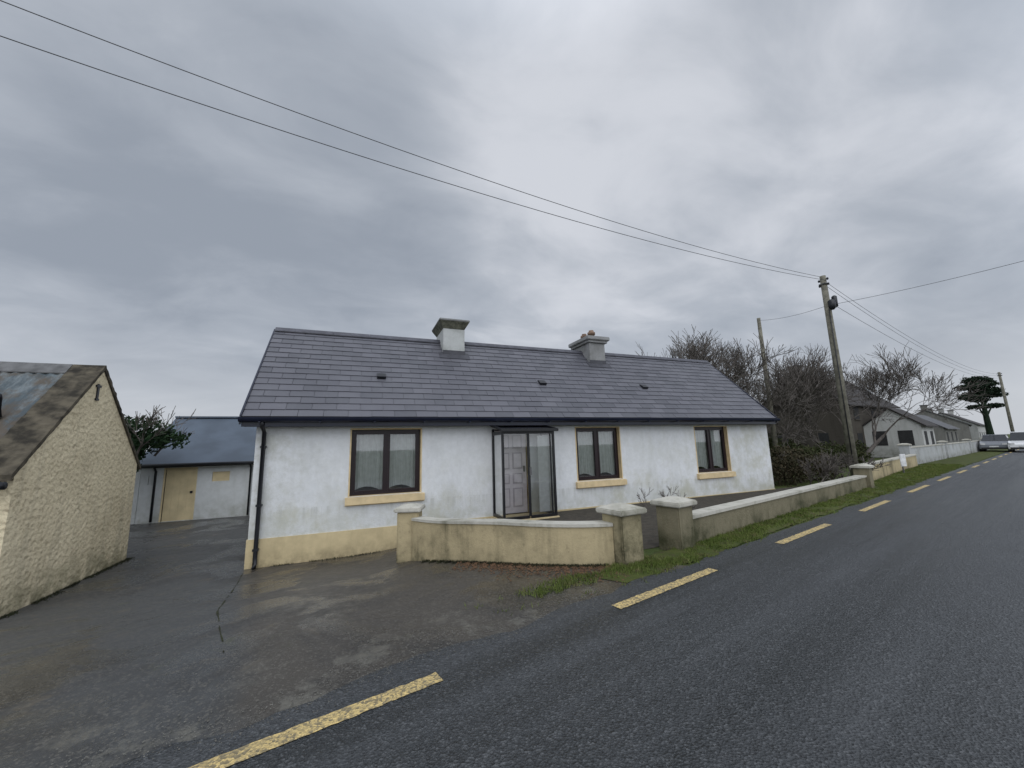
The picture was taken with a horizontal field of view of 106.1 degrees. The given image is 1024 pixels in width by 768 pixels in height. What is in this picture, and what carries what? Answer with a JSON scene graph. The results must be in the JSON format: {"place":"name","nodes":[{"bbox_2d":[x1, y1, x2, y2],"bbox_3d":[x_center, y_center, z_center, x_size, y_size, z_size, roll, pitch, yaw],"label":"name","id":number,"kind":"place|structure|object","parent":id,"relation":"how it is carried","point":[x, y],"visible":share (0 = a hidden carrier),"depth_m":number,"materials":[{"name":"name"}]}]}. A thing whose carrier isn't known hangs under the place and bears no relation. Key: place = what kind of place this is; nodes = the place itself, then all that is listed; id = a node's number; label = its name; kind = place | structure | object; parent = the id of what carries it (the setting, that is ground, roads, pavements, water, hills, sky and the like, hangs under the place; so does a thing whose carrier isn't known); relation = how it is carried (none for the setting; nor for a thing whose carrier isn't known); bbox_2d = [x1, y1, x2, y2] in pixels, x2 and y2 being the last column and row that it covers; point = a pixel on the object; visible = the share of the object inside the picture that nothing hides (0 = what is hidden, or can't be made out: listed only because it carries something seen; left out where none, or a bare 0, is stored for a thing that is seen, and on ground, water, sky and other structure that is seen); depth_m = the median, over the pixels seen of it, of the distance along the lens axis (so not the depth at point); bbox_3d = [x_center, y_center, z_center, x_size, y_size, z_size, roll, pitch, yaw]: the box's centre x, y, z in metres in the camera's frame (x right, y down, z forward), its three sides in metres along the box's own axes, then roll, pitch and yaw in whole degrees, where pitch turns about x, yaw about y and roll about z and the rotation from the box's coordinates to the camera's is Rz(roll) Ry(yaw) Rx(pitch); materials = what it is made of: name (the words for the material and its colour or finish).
{"place":"outdoors","nodes":[
{"label":"outdoors","id":0,"kind":"place"},
{"bbox_2d":[0,515,686,767],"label":"driveway","id":1,"kind":"structure","parent":0,"point":[74,695],"depth_m":3.60,"materials":[{"name":"grey asphalt"}]},
{"bbox_2d":[216,575,241,651],"bbox_3d":[-3.654,2.784,4.971,0.174,0.500,4.561,4,-11,-32],"label":"moss strip","id":2,"kind":"object","parent":1,"relation":"on","point":[217,611],"visible":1,"depth_m":4.36,"materials":[{"name":"green plant"}]},
{"bbox_2d":[0,550,607,619],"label":"weeds","id":3,"kind":"object","parent":1,"relation":"on","point":[11,613],"visible":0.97,"depth_m":5.74,"materials":[{"name":"green plant"}]},
{"bbox_2d":[13,556,617,767],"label":"loose grit","id":4,"kind":"object","parent":1,"relation":"on","point":[316,685],"visible":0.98,"depth_m":2.58,"materials":[{"name":"grey gravel"}]},
{"bbox_2d":[450,561,628,594],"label":"leaf litter","id":5,"kind":"object","parent":1,"relation":"on","point":[493,566],"visible":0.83,"depth_m":5.04,"materials":[{"name":"plant"}]},
{"bbox_2d":[395,503,423,508],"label":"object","id":6,"kind":"structure","parent":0,"point":[412,505],"depth_m":6.70,"materials":[{"name":"concrete"}]},
{"bbox_2d":[0,0,1023,450],"label":"sky","id":7,"kind":"structure","parent":0,"point":[162,240],"materials":[{"name":"grey"}]},
{"bbox_2d":[107,449,1023,767],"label":"road","id":8,"kind":"structure","parent":0,"point":[889,635],"depth_m":2.69,"materials":[{"name":"grey asphalt"}]},
{"bbox_2d":[189,449,1019,767],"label":"yellow edge line","id":9,"kind":"object","parent":8,"relation":"on","point":[277,739],"visible":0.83,"depth_m":2.39,"materials":[{"name":"paint"}]},
{"bbox_2d":[979,434,1012,451],"bbox_3d":[42.873,5.220,34.094,4.270,1.475,1.800,5,-11,-35],"label":"grey car","id":10,"kind":"object","parent":8,"relation":"on","point":[996,441],"visible":0.71,"depth_m":33.35,"materials":[{"name":"grey paint"}]},
{"bbox_2d":[1007,431,1023,451],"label":"white car","id":11,"kind":"object","parent":8,"relation":"on","point":[1016,440],"visible":0.98,"depth_m":32.17,"materials":[{"name":"white paint"}]},
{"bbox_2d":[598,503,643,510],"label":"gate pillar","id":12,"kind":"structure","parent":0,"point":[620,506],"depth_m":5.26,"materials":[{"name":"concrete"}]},
{"bbox_2d":[540,486,801,548],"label":"garden ground","id":13,"kind":"structure","parent":0,"point":[650,537],"depth_m":9.21,"materials":[{"name":"grey concrete"}]},
{"bbox_2d":[636,486,694,515],"bbox_3d":[3.586,2.640,8.625,1.309,0.673,1.242,-9,-12,40],"label":"dead shrub","id":14,"kind":"object","parent":13,"relation":"on","point":[663,494],"visible":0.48,"depth_m":8.71,"materials":[{"name":"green plant"}]},
{"bbox_2d":[653,496,693,502],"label":"gate pillar","id":15,"kind":"structure","parent":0,"point":[675,499],"depth_m":5.82,"materials":[{"name":"concrete"}]},
{"bbox_2d":[600,434,1009,582],"bbox_3d":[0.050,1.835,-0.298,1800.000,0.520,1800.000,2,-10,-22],"label":"ground","id":16,"kind":"structure","parent":0,"point":[649,551],"depth_m":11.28,"materials":[{"name":"green plant"}]},
{"bbox_2d":[0,361,140,615],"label":"roughcast shed","id":17,"kind":"structure","parent":16,"relation":"on","point":[70,464],"depth_m":6.37,"materials":[{"name":"beige paint"}]},
{"bbox_2d":[130,469,141,523],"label":"yard wall","id":18,"kind":"structure","parent":16,"relation":"on","point":[135,495],"depth_m":12.31,"materials":[{"name":"white paint"}]},
{"bbox_2d":[124,414,191,472],"bbox_3d":[-11.332,2.745,11.322,2.818,3.726,1.826,2,-10,-22],"label":"ivy bush","id":19,"kind":"object","parent":16,"relation":"on","point":[159,441],"visible":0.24,"depth_m":11.58,"materials":[{"name":"green plant"}]},
{"bbox_2d":[126,405,197,456],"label":"ivy twigs","id":20,"kind":"object","parent":19,"relation":"attached to","point":[153,417],"visible":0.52,"depth_m":11.08,"materials":[{"name":"green plant"}]},
{"bbox_2d":[135,416,256,523],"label":"white outbuilding","id":21,"kind":"structure","parent":16,"relation":"on","point":[206,472],"depth_m":13.06,"materials":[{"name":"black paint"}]},
{"bbox_2d":[161,469,192,521],"bbox_3d":[-11.007,3.657,12.743,0.800,1.650,0.040,2,-10,-22],"label":"door","id":22,"kind":"structure","parent":21,"relation":"in","point":[170,469],"depth_m":12.70,"materials":[{"name":"beige wood"}]},
{"bbox_2d":[396,511,421,562],"bbox_3d":[-1.790,2.720,6.726,0.360,0.980,0.360,-1,-9,-2],"label":"shaft","id":23,"kind":"object","parent":16,"relation":"on","point":[404,539],"visible":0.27,"depth_m":6.56,"materials":[{"name":"beige paint"}]},
{"bbox_2d":[394,504,424,512],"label":"cap slab","id":24,"kind":"structure","parent":23,"relation":"on","point":[406,510],"depth_m":6.59,"materials":[{"name":"concrete"}]},
{"bbox_2d":[238,318,779,569],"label":"white cottage","id":25,"kind":"structure","parent":16,"relation":"on","point":[360,438],"depth_m":9.38,"materials":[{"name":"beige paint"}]},
{"bbox_2d":[349,430,354,495],"bbox_3d":[-3.401,1.676,8.200,0.065,1.380,0.060,2,-10,-22],"label":"window frame","id":26,"kind":"structure","parent":25,"relation":"in","point":[353,431],"depth_m":8.17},
{"bbox_2d":[353,489,415,495],"bbox_3d":[-2.745,2.348,8.349,1.310,0.065,0.060,2,-10,-22],"label":"window frame","id":27,"kind":"structure","parent":25,"relation":"in","point":[408,490],"depth_m":8.31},
{"bbox_2d":[355,429,416,432],"bbox_3d":[-2.780,1.051,8.559,1.310,0.065,0.060,2,-10,-22],"label":"window frame","id":28,"kind":"structure","parent":25,"relation":"in","point":[413,430],"depth_m":8.51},
{"bbox_2d":[416,429,419,491],"bbox_3d":[-2.125,1.723,8.708,0.065,1.380,0.060,2,-10,-22],"label":"window frame","id":29,"kind":"structure","parent":25,"relation":"in","point":[418,430],"depth_m":8.69,"materials":[{"name":"black wood"}]},
{"bbox_2d":[505,488,510,507],"bbox_3d":[-0.163,2.749,9.265,0.260,0.450,0.011,2,-10,-22],"label":"door panel","id":30,"kind":"structure","parent":25,"relation":"in","point":[509,506],"depth_m":9.30,"materials":[{"name":"white wood"}]},
{"bbox_2d":[494,431,527,513],"bbox_3d":[-0.031,2.142,9.450,0.820,1.980,0.040,2,-10,-22],"label":"door leaf","id":31,"kind":"structure","parent":25,"relation":"in","point":[524,508],"depth_m":9.47,"materials":[{"name":"paint"}]},
{"bbox_2d":[512,452,521,468],"bbox_3d":[0.129,1.897,9.530,0.260,0.400,0.011,2,-10,-22],"label":"door panel","id":32,"kind":"structure","parent":25,"relation":"in","point":[514,452],"depth_m":9.51,"materials":[{"name":"white wood"}]},
{"bbox_2d":[512,435,521,447],"bbox_3d":[0.117,1.438,9.605,0.260,0.330,0.011,2,-10,-22],"label":"door panel","id":33,"kind":"structure","parent":25,"relation":"in","point":[512,435],"depth_m":9.60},
{"bbox_2d":[513,487,522,506],"bbox_3d":[0.152,2.761,9.390,0.260,0.450,0.011,2,-10,-22],"label":"door panel","id":34,"kind":"structure","parent":25,"relation":"in","point":[520,487],"depth_m":9.37,"materials":[{"name":"white wood"}]},
{"bbox_2d":[513,473,522,483],"bbox_3d":[0.140,2.317,9.462,0.260,0.250,0.011,2,-10,-22],"label":"door panel","id":35,"kind":"structure","parent":25,"relation":"in","point":[513,473],"depth_m":9.45,"materials":[{"name":"white wood"}]},
{"bbox_2d":[576,428,613,429],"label":"window frame","id":36,"kind":"structure","parent":25,"relation":"in","point":[576,428],"depth_m":10.54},
{"bbox_2d":[578,476,617,480],"bbox_3d":[2.315,2.538,10.364,1.250,0.065,0.060,2,-10,-22],"label":"window frame","id":37,"kind":"structure","parent":25,"relation":"in","point":[609,477],"depth_m":10.32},
{"bbox_2d":[614,428,619,477],"bbox_3d":[2.908,1.912,10.712,0.065,1.380,0.060,2,-10,-22],"label":"window frame","id":38,"kind":"structure","parent":25,"relation":"in","point":[614,428],"depth_m":10.69,"materials":[{"name":"brown wood"}]},
{"bbox_2d":[694,427,721,428],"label":"window frame","id":39,"kind":"structure","parent":25,"relation":"in","point":[694,427],"depth_m":12.09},
{"bbox_2d":[699,469,726,472],"bbox_3d":[6.173,2.683,11.900,1.220,0.065,0.060,2,-10,-22],"label":"window frame","id":40,"kind":"structure","parent":25,"relation":"in","point":[716,469],"depth_m":11.88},
{"bbox_2d":[722,427,727,470],"bbox_3d":[6.752,2.057,12.243,0.065,1.380,0.060,2,-10,-22],"label":"window frame","id":41,"kind":"structure","parent":25,"relation":"in","point":[722,427],"depth_m":12.22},
{"bbox_2d":[412,521,614,564],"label":"garden wall","id":42,"kind":"structure","parent":16,"relation":"on","point":[523,544],"depth_m":5.40,"materials":[{"name":"beige paint"}]},
{"bbox_2d":[411,516,612,527],"bbox_3d":[-0.201,2.094,5.815,3.384,0.140,0.557,-6,-10,24],"label":"coping","id":43,"kind":"object","parent":42,"relation":"on","point":[542,523],"visible":1,"depth_m":5.47,"materials":[{"name":"concrete"}]},
{"bbox_2d":[602,513,643,564],"bbox_3d":[1.528,2.185,5.288,0.380,0.800,0.380,4,-11,-30],"label":"shaft","id":44,"kind":"object","parent":16,"relation":"on","point":[628,539],"visible":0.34,"depth_m":5.13,"materials":[{"name":"beige concrete"}]},
{"bbox_2d":[596,507,646,516],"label":"cap slab","id":45,"kind":"structure","parent":44,"relation":"on","point":[622,513],"depth_m":5.17,"materials":[{"name":"concrete"}]},
{"bbox_2d":[656,506,695,550],"bbox_3d":[2.490,2.248,5.841,0.380,0.800,0.380,5,-11,-35],"label":"shaft","id":46,"kind":"object","parent":16,"relation":"on","point":[676,528],"visible":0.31,"depth_m":5.72,"materials":[{"name":"concrete"}]},
{"bbox_2d":[650,500,696,507],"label":"cap slab","id":47,"kind":"structure","parent":46,"relation":"on","point":[674,505],"depth_m":5.74,"materials":[{"name":"concrete"}]},
{"bbox_2d":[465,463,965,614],"bbox_3d":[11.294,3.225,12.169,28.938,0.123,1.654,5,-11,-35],"label":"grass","id":48,"kind":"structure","parent":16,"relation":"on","point":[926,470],"depth_m":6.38,"materials":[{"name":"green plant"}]},
{"bbox_2d":[635,324,827,451],"bbox_3d":[12.043,0.700,23.465,8.648,8.837,11.508,-3,-9,11],"label":"bare tree","id":49,"kind":"object","parent":16,"relation":"on","point":[694,354],"visible":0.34,"depth_m":19.89,"materials":[{"name":"brown plant"}]},
{"bbox_2d":[757,318,777,447],"bbox_3d":[16.369,0.502,24.567,0.292,9.800,0.299,2,-10,-22],"label":"utility pole","id":50,"kind":"object","parent":16,"relation":"on","point":[774,433],"visible":0.54,"depth_m":24.57,"materials":[{"name":"brown wood"}]},
{"bbox_2d":[693,477,866,542],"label":"roadside wall","id":51,"kind":"structure","parent":16,"relation":"on","point":[709,526],"depth_m":7.46,"materials":[{"name":"paint"}]},
{"bbox_2d":[692,475,866,518],"bbox_3d":[6.688,2.450,8.910,10.010,0.080,0.260,5,-11,-36],"label":"coping","id":52,"kind":"object","parent":51,"relation":"on","point":[705,511],"visible":0.98,"depth_m":7.66,"materials":[{"name":"concrete"}]},
{"bbox_2d":[768,433,800,452],"bbox_3d":[16.246,4.631,26.468,14.128,2.867,2.863,4,-11,-31],"label":"hedge","id":53,"kind":"object","parent":16,"relation":"on","point":[779,440],"visible":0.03,"depth_m":27.37,"materials":[{"name":"green plant"}]},
{"bbox_2d":[720,346,877,446],"bbox_3d":[17.134,1.331,24.864,10.816,7.747,8.981,-3,-9,11],"label":"bare tree","id":54,"kind":"object","parent":16,"relation":"on","point":[817,372],"visible":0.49,"depth_m":23.35,"materials":[{"name":"brown plant"}]},
{"bbox_2d":[770,445,848,486],"bbox_3d":[10.760,3.147,14.646,4.714,1.698,2.256,2,-10,-22],"label":"garden shrub","id":55,"kind":"object","parent":16,"relation":"on","point":[790,464],"visible":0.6,"depth_m":13.83,"materials":[{"name":"green plant"}]},
{"bbox_2d":[780,449,848,484],"bbox_3d":[10.055,2.887,13.383,3.192,1.281,3.639,2,-10,-22],"label":"dead shrub","id":56,"kind":"object","parent":16,"relation":"on","point":[829,466],"visible":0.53,"depth_m":12.12,"materials":[{"name":"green plant"}]},
{"bbox_2d":[771,440,873,465],"bbox_3d":[17.628,4.151,21.796,13.956,1.928,2.003,5,-11,-34],"label":"hedge","id":57,"kind":"object","parent":16,"relation":"on","point":[842,448],"visible":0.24,"depth_m":22.21,"materials":[{"name":"green plant"}]},
{"bbox_2d":[772,450,889,482],"bbox_3d":[11.434,3.036,14.498,3.339,1.275,3.348,-4,-10,15],"label":"dead shrub","id":58,"kind":"object","parent":16,"relation":"on","point":[850,459],"visible":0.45,"depth_m":13.63,"materials":[{"name":"brown plant"}]},
{"bbox_2d":[764,365,900,454],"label":"dark cottage","id":59,"kind":"structure","parent":16,"relation":"on","point":[830,426],"depth_m":30.89,"materials":[{"name":"stone"}]},
{"bbox_2d":[818,433,829,446],"bbox_3d":[24.959,4.480,30.844,0.040,1.100,0.800,4,-11,-29],"label":"window","id":60,"kind":"structure","parent":59,"relation":"in","point":[822,436],"depth_m":30.78,"materials":[{"name":"black glass"}]},
{"bbox_2d":[853,406,859,418],"bbox_3d":[27.232,2.277,30.449,0.900,1.000,0.040,4,-11,-29],"label":"window","id":61,"kind":"structure","parent":59,"relation":"in","point":[855,408],"depth_m":30.44,"materials":[{"name":"black glass"}]},
{"bbox_2d":[857,433,863,443],"bbox_3d":[27.288,4.349,30.113,0.900,1.000,0.040,4,-11,-29],"label":"window","id":62,"kind":"structure","parent":59,"relation":"in","point":[860,436],"depth_m":30.14,"materials":[{"name":"black glass"}]},
{"bbox_2d":[818,275,858,475],"bbox_3d":[14.127,-0.378,16.518,0.383,9.080,0.564,7,-12,-41],"label":"utility pole","id":63,"kind":"object","parent":16,"relation":"on","point":[831,304],"visible":0.98,"depth_m":16.52,"materials":[{"name":"brown wood"}]},
{"bbox_2d":[852,468,874,487],"bbox_3d":[10.915,3.008,11.928,0.380,0.800,0.380,5,-11,-35],"label":"shaft","id":64,"kind":"object","parent":16,"relation":"on","point":[868,473],"visible":0.35,"depth_m":11.79,"materials":[{"name":"concrete"}]},
{"bbox_2d":[849,465,874,467],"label":"cap slab","id":65,"kind":"structure","parent":64,"relation":"on","point":[873,466],"depth_m":11.84,"materials":[{"name":"concrete"}]},
{"bbox_2d":[751,343,991,456],"bbox_3d":[22.204,1.078,25.675,12.710,8.268,8.074,-5,-10,20],"label":"bare tree","id":66,"kind":"object","parent":16,"relation":"on","point":[886,378],"visible":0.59,"depth_m":24.58,"materials":[{"name":"brown plant"}]},
{"bbox_2d":[872,456,917,479],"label":"cream garden wall","id":67,"kind":"structure","parent":16,"relation":"on","point":[894,466],"depth_m":16.37,"materials":[{"name":"paint"}]},
{"bbox_2d":[861,454,916,464],"bbox_3d":[16.464,3.275,16.748,10.348,0.100,0.307,5,-11,-36],"label":"coping","id":68,"kind":"object","parent":67,"relation":"on","point":[893,458],"visible":0.59,"depth_m":16.70,"materials":[{"name":"concrete"}]},
{"bbox_2d":[862,407,938,457],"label":"cottage","id":69,"kind":"structure","parent":16,"relation":"on","point":[913,430],"depth_m":29.29,"materials":[{"name":"paint"}]},
{"bbox_2d":[872,431,887,445],"bbox_3d":[28.516,4.216,29.806,0.040,1.100,0.800,5,-11,-35],"label":"window","id":70,"kind":"structure","parent":69,"relation":"in","point":[884,442],"depth_m":29.71,"materials":[{"name":"black glass"}]},
{"bbox_2d":[897,430,914,444],"bbox_3d":[29.342,4.005,28.646,0.040,1.100,0.800,5,-11,-35],"label":"window","id":71,"kind":"structure","parent":69,"relation":"in","point":[905,436],"depth_m":28.62,"materials":[{"name":"black glass"}]},
{"bbox_2d":[924,431,928,444],"bbox_3d":[30.769,4.005,28.570,0.900,1.000,0.040,5,-11,-35],"label":"window","id":72,"kind":"structure","parent":69,"relation":"in","point":[925,432],"depth_m":28.51,"materials":[{"name":"white glass"}]},
{"bbox_2d":[930,431,934,443],"bbox_3d":[32.611,4.163,29.853,0.900,1.000,0.040,5,-11,-35],"label":"window","id":73,"kind":"structure","parent":69,"relation":"in","point":[931,432],"depth_m":29.79,"materials":[{"name":"glass"}]},
{"bbox_2d":[899,454,906,472],"bbox_3d":[16.236,3.344,15.979,0.400,0.850,0.080,2,-10,-22],"label":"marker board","id":74,"kind":"object","parent":16,"relation":"on","point":[902,460],"visible":0.93,"depth_m":15.96,"materials":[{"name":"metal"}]},
{"bbox_2d":[898,446,911,454],"bbox_3d":[20.838,3.879,20.328,0.400,1.240,0.400,5,-11,-35],"label":"shaft","id":75,"kind":"object","parent":16,"relation":"on","point":[905,450],"visible":0.27,"depth_m":20.26,"materials":[{"name":"white concrete"}]},
{"bbox_2d":[913,414,959,443],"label":"house","id":76,"kind":"structure","parent":16,"relation":"on","point":[943,431],"depth_m":45.40,"materials":[{"name":"white paint"}]},
{"bbox_2d":[938,442,949,457],"bbox_3d":[29.290,4.584,26.085,0.400,1.240,0.400,5,-11,-35],"label":"shaft","id":77,"kind":"object","parent":16,"relation":"on","point":[947,450],"visible":0.48,"depth_m":25.91,"materials":[{"name":"white paint"}]},
{"bbox_2d":[916,405,972,441],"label":"bungalow","id":78,"kind":"object","parent":16,"relation":"on","point":[963,431],"visible":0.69,"depth_m":55.37,"materials":[{"name":"grey paint"}]},
{"bbox_2d":[911,441,989,463],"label":"white roadside wall","id":79,"kind":"structure","parent":16,"relation":"on","point":[929,454],"depth_m":24.97,"materials":[{"name":"white paint"}]},
{"bbox_2d":[911,440,980,447],"bbox_3d":[37.226,4.751,31.563,39.763,0.060,0.260,5,-11,-34],"label":"coping","id":80,"kind":"object","parent":79,"relation":"on","point":[941,444],"visible":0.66,"depth_m":24.75,"materials":[{"name":"concrete"}]},
{"bbox_2d":[938,408,985,440],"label":"bungalow","id":81,"kind":"object","parent":16,"relation":"on","point":[977,430],"visible":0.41,"depth_m":69.26,"materials":[{"name":"paint"}]},
{"bbox_2d":[963,440,972,452],"bbox_3d":[37.741,5.289,31.842,0.400,1.240,0.400,5,-11,-35],"label":"shaft","id":82,"kind":"object","parent":16,"relation":"on","point":[970,445],"visible":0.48,"depth_m":31.67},
{"bbox_2d":[953,376,1008,434],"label":"pine tree","id":83,"kind":"object","parent":16,"relation":"on","point":[990,389],"visible":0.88,"depth_m":64.23,"materials":[{"name":"green plant"}]},
{"bbox_2d":[997,372,1014,431],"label":"utility pole","id":84,"kind":"object","parent":16,"relation":"on","point":[1006,406],"visible":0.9,"depth_m":45.95,"materials":[{"name":"brown wood"}]},
{"bbox_3d":[-21.176,-3.425,-0.592,0.336,11.500,0.440,2,-10,-22],"label":"utility pole","id":85,"kind":"object","parent":16,"relation":"on","visible":0},
{"bbox_2d":[0,0,1021,377],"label":"overhead wires","id":86,"kind":"object","parent":85,"relation":"attached to","point":[436,162],"visible":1,"depth_m":8.93,"materials":[{"name":"black metal"}]},
{"bbox_2d":[851,464,872,465],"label":"gate pillar","id":87,"kind":"structure","parent":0,"point":[861,465],"depth_m":11.90,"materials":[{"name":"concrete"}]}
]}

